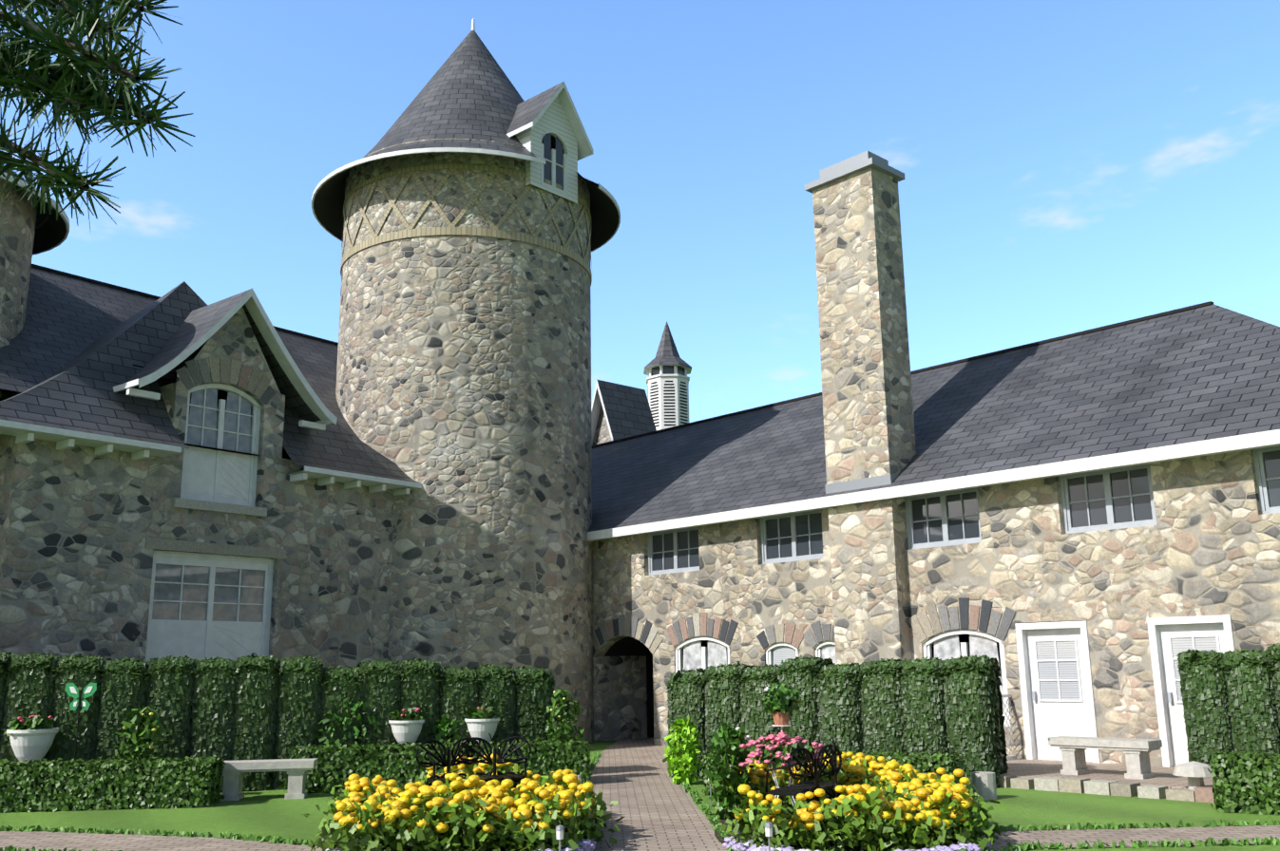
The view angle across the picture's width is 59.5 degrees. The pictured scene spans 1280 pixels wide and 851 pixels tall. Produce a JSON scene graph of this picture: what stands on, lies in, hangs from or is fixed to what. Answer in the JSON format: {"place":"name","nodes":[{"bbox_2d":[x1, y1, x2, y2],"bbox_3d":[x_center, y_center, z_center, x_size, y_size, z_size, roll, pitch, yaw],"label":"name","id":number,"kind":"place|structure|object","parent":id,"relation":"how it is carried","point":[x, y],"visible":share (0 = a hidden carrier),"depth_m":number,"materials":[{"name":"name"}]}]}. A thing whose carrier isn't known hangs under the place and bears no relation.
{"place":"outdoors","nodes":[
{"label":"outdoors","id":0,"kind":"place"},
{"bbox_2d":[0,0,195,229],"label":"pine","id":1,"kind":"object","parent":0,"point":[72,64],"depth_m":3.08,"materials":[{"name":"green plant"}]},
{"bbox_2d":[0,306,394,668],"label":"building wall","id":2,"kind":"structure","parent":0,"point":[85,532],"depth_m":19.50,"materials":[{"name":"grey stone"}]},
{"bbox_2d":[145,383,273,662],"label":"windows","id":3,"kind":"structure","parent":2,"relation":"attached to","point":[202,606],"depth_m":20.09,"materials":[{"name":"paint"}]},
{"bbox_2d":[0,264,421,496],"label":"building roof","id":4,"kind":"structure","parent":2,"relation":"on","point":[74,352],"depth_m":20.89,"materials":[{"name":"grey tile"}]},
{"bbox_2d":[0,737,1279,850],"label":"garden path","id":5,"kind":"structure","parent":0,"point":[657,809],"depth_m":10.97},
{"bbox_2d":[0,740,1279,850],"bbox_3d":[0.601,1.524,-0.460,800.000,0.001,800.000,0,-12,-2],"label":"lawn","id":6,"kind":"structure","parent":0,"point":[273,813],"depth_m":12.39,"materials":[{"name":"green plant"}]},
{"bbox_2d":[0,165,69,399],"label":"tower","id":7,"kind":"structure","parent":6,"relation":"on","point":[27,234],"depth_m":19.92,"materials":[{"name":"stone"}]},
{"bbox_2d":[65,683,96,761],"bbox_3d":[-7.156,4.032,14.210,0.400,1.500,0.029,0,-12,-2],"label":"butterfly stake","id":8,"kind":"object","parent":6,"relation":"on","point":[72,691],"visible":0.88,"depth_m":14.34,"materials":[{"name":"green"}]},
{"bbox_2d":[0,755,225,813],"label":"low hedge","id":9,"kind":"object","parent":6,"relation":"on","point":[202,773],"visible":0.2,"depth_m":13.57,"materials":[{"name":"green plant"}]},
{"bbox_2d":[114,706,170,760],"bbox_3d":[-6.452,4.257,14.505,0.632,1.256,0.643,-4,-13,13],"label":"shrub","id":10,"kind":"object","parent":6,"relation":"on","point":[140,732],"visible":0.56,"depth_m":14.47,"materials":[{"name":"green plant"}]},
{"bbox_2d":[123,707,159,749],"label":"flowers","id":11,"kind":"object","parent":10,"relation":"attached to","point":[152,730],"visible":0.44,"depth_m":14.44,"materials":[{"name":"yellow plant"}]},
{"bbox_2d":[220,758,317,802],"bbox_3d":[-4.861,4.594,14.524,1.250,0.470,0.400,1,-12,-9],"label":"stone bench","id":12,"kind":"object","parent":6,"relation":"on","point":[296,770],"visible":0.88,"depth_m":14.40,"materials":[{"name":"stone"}]},
{"bbox_2d":[0,651,555,793],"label":"tall hedge","id":13,"kind":"object","parent":6,"relation":"on","point":[252,707],"depth_m":15.61,"materials":[{"name":"green plant"}]},
{"bbox_2d":[313,699,382,746],"bbox_3d":[-4.201,4.533,16.159,1.121,1.352,1.145,0,-12,-2],"label":"rose bush","id":14,"kind":"object","parent":6,"relation":"on","point":[347,705],"visible":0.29,"depth_m":15.87,"materials":[{"name":"green plant"}]},
{"bbox_2d":[290,738,591,793],"bbox_3d":[-2.743,4.757,15.624,4.116,0.703,0.788,1,-12,-9],"label":"hedge","id":15,"kind":"object","parent":6,"relation":"on","point":[394,763],"visible":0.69,"depth_m":15.27,"materials":[{"name":"green plant"}]},
{"bbox_2d":[297,745,585,793],"bbox_3d":[-2.735,4.780,15.615,3.896,0.510,0.540,1,-12,-9],"label":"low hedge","id":16,"kind":"object","parent":6,"relation":"on","point":[417,772],"visible":0.03,"depth_m":15.28,"materials":[{"name":"green plant"}]},
{"bbox_2d":[427,714,464,745],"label":"shrub","id":17,"kind":"object","parent":6,"relation":"on","point":[443,729],"visible":0.35,"depth_m":16.29,"materials":[{"name":"green plant"}]},
{"bbox_2d":[311,18,620,744],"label":"tower","id":18,"kind":"structure","parent":6,"relation":"on","point":[463,391],"depth_m":24.09,"materials":[{"name":"stone"}]},
{"bbox_2d":[506,81,593,205],"bbox_3d":[-2.734,-6.409,26.370,2.705,2.680,1.920,-12,-16,41],"label":"dormer","id":19,"kind":"object","parent":18,"relation":"attached to","point":[550,116],"visible":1,"depth_m":25.74,"materials":[{"name":"wood"}]},
{"bbox_2d":[544,688,584,742],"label":"shrub","id":20,"kind":"object","parent":6,"relation":"on","point":[567,726],"visible":0.6,"depth_m":16.38,"materials":[{"name":"green plant"}]},
{"bbox_2d":[550,691,573,723],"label":"flowers","id":21,"kind":"object","parent":20,"relation":"attached to","point":[570,703],"visible":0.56,"depth_m":16.41,"materials":[{"name":"yellow plant"}]},
{"bbox_2d":[591,380,656,652],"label":"back building","id":22,"kind":"structure","parent":6,"relation":"on","point":[619,411],"depth_m":33.78,"materials":[{"name":"stone"}]},
{"bbox_2d":[643,321,691,430],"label":"cupola","id":23,"kind":"object","parent":22,"relation":"on","point":[667,369],"visible":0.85,"depth_m":42.54,"materials":[{"name":"white paint"}]},
{"bbox_2d":[555,775,773,850],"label":"garden lights","id":24,"kind":"object","parent":6,"relation":"on","point":[768,827],"visible":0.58,"depth_m":8.94,"materials":[{"name":"silver metal"}]},
{"bbox_2d":[662,717,702,784],"bbox_3d":[0.591,4.551,15.570,0.577,0.959,0.584,0,-12,-2],"label":"yellow shrub","id":25,"kind":"object","parent":6,"relation":"on","point":[685,761],"visible":0.98,"depth_m":15.48,"materials":[{"name":"green plant"}]},
{"bbox_2d":[703,723,755,820],"bbox_3d":[0.962,3.710,11.969,0.580,1.037,0.515,0,-12,-2],"label":"shrub","id":26,"kind":"object","parent":6,"relation":"on","point":[724,741],"depth_m":11.92,"materials":[{"name":"green plant"}]},
{"bbox_2d":[714,814,887,850],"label":"bed soil","id":27,"kind":"structure","parent":6,"relation":"on","point":[722,821],"depth_m":10.81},
{"bbox_2d":[768,711,799,810],"bbox_3d":[1.480,3.536,11.569,0.434,1.122,0.434,0,-12,-2],"label":"plant stand","id":28,"kind":"object","parent":27,"relation":"on","point":[781,719],"visible":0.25,"depth_m":11.60,"materials":[{"name":"orange metal"}]},
{"bbox_2d":[760,683,802,716],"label":"pot plant","id":29,"kind":"object","parent":28,"relation":"on","point":[776,702],"depth_m":11.62,"materials":[{"name":"green plant"}]},
{"bbox_2d":[764,737,842,816],"bbox_3d":[1.672,3.573,11.151,0.650,0.882,1.352,-7,-14,28],"label":"ornate metal bench","id":30,"kind":"object","parent":27,"relation":"on","point":[814,767],"visible":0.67,"depth_m":10.90,"materials":[{"name":"black metal"}]},
{"bbox_2d":[707,758,1006,850],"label":"bed foliage","id":31,"kind":"object","parent":27,"relation":"on","point":[850,832],"visible":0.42,"depth_m":9.55,"materials":[{"name":"green plant"}]},
{"bbox_2d":[727,751,974,831],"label":"yellow flowers","id":32,"kind":"object","parent":31,"relation":"on","point":[936,792],"visible":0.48,"depth_m":9.81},
{"bbox_2d":[722,835,992,850],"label":"border flowers","id":33,"kind":"object","parent":27,"relation":"on","point":[966,846],"visible":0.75,"depth_m":9.34,"materials":[{"name":"white plant"}]},
{"bbox_2d":[701,748,969,796],"bbox_3d":[2.343,4.307,13.783,3.246,0.650,0.772,-7,-14,26],"label":"hedge","id":34,"kind":"object","parent":6,"relation":"on","point":[945,760],"depth_m":13.18,"materials":[{"name":"green plant"}]},
{"bbox_2d":[664,654,1008,788],"bbox_3d":[2.695,4.192,16.031,4.811,1.798,1.103,-7,-14,26],"label":"tall hedge","id":35,"kind":"object","parent":6,"relation":"on","point":[952,705],"depth_m":15.38,"materials":[{"name":"green plant"}]},
{"bbox_2d":[592,167,1279,767],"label":"wing wall","id":36,"kind":"structure","parent":6,"relation":"on","point":[869,587],"depth_m":19.59,"materials":[{"name":"beige stone"}]},
{"bbox_2d":[804,151,905,494],"bbox_3d":[4.162,-1.899,20.932,1.050,6.380,1.580,10,-16,-42],"label":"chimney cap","id":37,"kind":"object","parent":36,"relation":"on","point":[856,163],"visible":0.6,"depth_m":20.99,"materials":[{"name":"white concrete"}]},
{"bbox_2d":[587,301,1279,541],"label":"wing roof","id":38,"kind":"structure","parent":36,"relation":"on","point":[1198,380],"depth_m":20.06,"materials":[{"name":"grey tile"}]},
{"bbox_2d":[647,445,1279,767],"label":"wing joinery","id":39,"kind":"object","parent":36,"relation":"attached to","point":[1057,692],"visible":0.6,"depth_m":17.35,"materials":[{"name":"white paint"}]},
{"bbox_2d":[1001,694,1016,760],"bbox_3d":[5.568,4.666,17.311,0.750,0.980,0.040,10,-16,-42],"label":"lattice panel","id":40,"kind":"object","parent":36,"relation":"attached to","point":[1008,757],"visible":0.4,"depth_m":17.47,"materials":[{"name":"white paint"}]},
{"bbox_2d":[971,761,1212,800],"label":"stone ornaments","id":41,"kind":"object","parent":6,"relation":"on","point":[1195,773],"visible":0.69,"depth_m":13.10,"materials":[{"name":"stone"}]},
{"bbox_2d":[995,759,1215,803],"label":"patio paving","id":42,"kind":"structure","parent":6,"relation":"on","point":[1104,779],"depth_m":14.09,"materials":[{"name":"stone"}]},
{"bbox_2d":[1048,736,1162,780],"bbox_3d":[6.107,4.358,14.710,0.400,0.470,1.350,10,-16,-42],"label":"stone bench","id":43,"kind":"object","parent":42,"relation":"on","point":[1073,749],"depth_m":14.55,"materials":[{"name":"stone"}]},
{"bbox_2d":[1176,643,1279,774],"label":"tall hedge","id":44,"kind":"object","parent":6,"relation":"on","point":[1240,689],"depth_m":14.65,"materials":[{"name":"green plant"}]},
{"bbox_2d":[1207,749,1279,816],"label":"hedge","id":45,"kind":"object","parent":6,"relation":"on","point":[1245,765],"depth_m":11.84,"materials":[{"name":"green plant"}]},
{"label":"urn plinths","id":46,"kind":"object","parent":6,"relation":"on","visible":0},
{"bbox_2d":[4,715,58,763],"bbox_3d":[-7.879,4.190,14.465,0.631,0.878,0.605,0,-12,-2],"label":"urn","id":47,"kind":"object","parent":46,"relation":"on","point":[31,745],"depth_m":14.33,"materials":[{"name":"white ceramic"}]},
{"bbox_2d":[17,715,52,723],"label":"flowers","id":48,"kind":"object","parent":47,"relation":"on","point":[22,720],"visible":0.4,"depth_m":14.56,"materials":[{"name":"pink plant"}]},
{"bbox_2d":[388,719,424,745],"bbox_3d":[-3.362,4.546,16.115,0.510,0.595,0.510,0,-12,-2],"label":"urn","id":49,"kind":"object","parent":46,"relation":"on","point":[409,732],"visible":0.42,"depth_m":15.98,"materials":[{"name":"white ceramic"}]},
{"bbox_2d":[389,707,425,725],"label":"urn leaves","id":50,"kind":"object","parent":49,"relation":"on","point":[411,715],"visible":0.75,"depth_m":16.10,"materials":[{"name":"green plant"}]},
{"bbox_2d":[401,707,420,717],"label":"flowers","id":51,"kind":"object","parent":50,"relation":"on","point":[417,710],"visible":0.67,"depth_m":16.15,"materials":[{"name":"plant"}]},
{"bbox_2d":[464,717,499,743],"bbox_3d":[-2.297,4.570,16.296,0.510,0.595,0.510,0,-12,-2],"label":"urn","id":52,"kind":"object","parent":46,"relation":"on","point":[482,729],"visible":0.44,"depth_m":16.16,"materials":[{"name":"white ceramic"}]},
{"bbox_2d":[465,706,500,725],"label":"urn leaves","id":53,"kind":"object","parent":52,"relation":"on","point":[474,713],"visible":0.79,"depth_m":16.25,"materials":[{"name":"green plant"}]},
{"bbox_2d":[0,0,1279,422],"label":"sky","id":54,"kind":"structure","parent":0,"point":[1068,166],"materials":[{"name":"blue"}]},
{"bbox_2d":[738,731,823,769],"bbox_3d":[1.466,3.371,11.620,0.890,0.378,0.846,0,-12,-2],"label":"petunia","id":55,"kind":"object","parent":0,"point":[781,737],"depth_m":11.45,"materials":[{"name":"pink plant"}]},
{"label":"bed soil","id":56,"kind":"structure","parent":0,"visible":0},
{"bbox_2d":[325,838,596,850],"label":"purple flowers","id":57,"kind":"object","parent":56,"relation":"on","point":[584,845],"visible":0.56,"depth_m":9.70,"materials":[{"name":"purple plant"}]},
{"bbox_2d":[301,758,625,850],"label":"bed foliage","id":58,"kind":"object","parent":56,"relation":"on","point":[468,835],"visible":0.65,"depth_m":9.53,"materials":[{"name":"green plant"}]},
{"bbox_2d":[333,753,594,838],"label":"flower heads","id":59,"kind":"object","parent":58,"relation":"on","point":[354,784],"visible":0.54,"depth_m":10.04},
{"bbox_2d":[415,732,531,790],"bbox_3d":[-1.857,3.950,12.667,1.351,0.882,0.650,4,-13,-22],"label":"ornate metal bench","id":60,"kind":"object","parent":56,"relation":"on","point":[502,776],"visible":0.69,"depth_m":12.90,"materials":[{"name":"black metal"}]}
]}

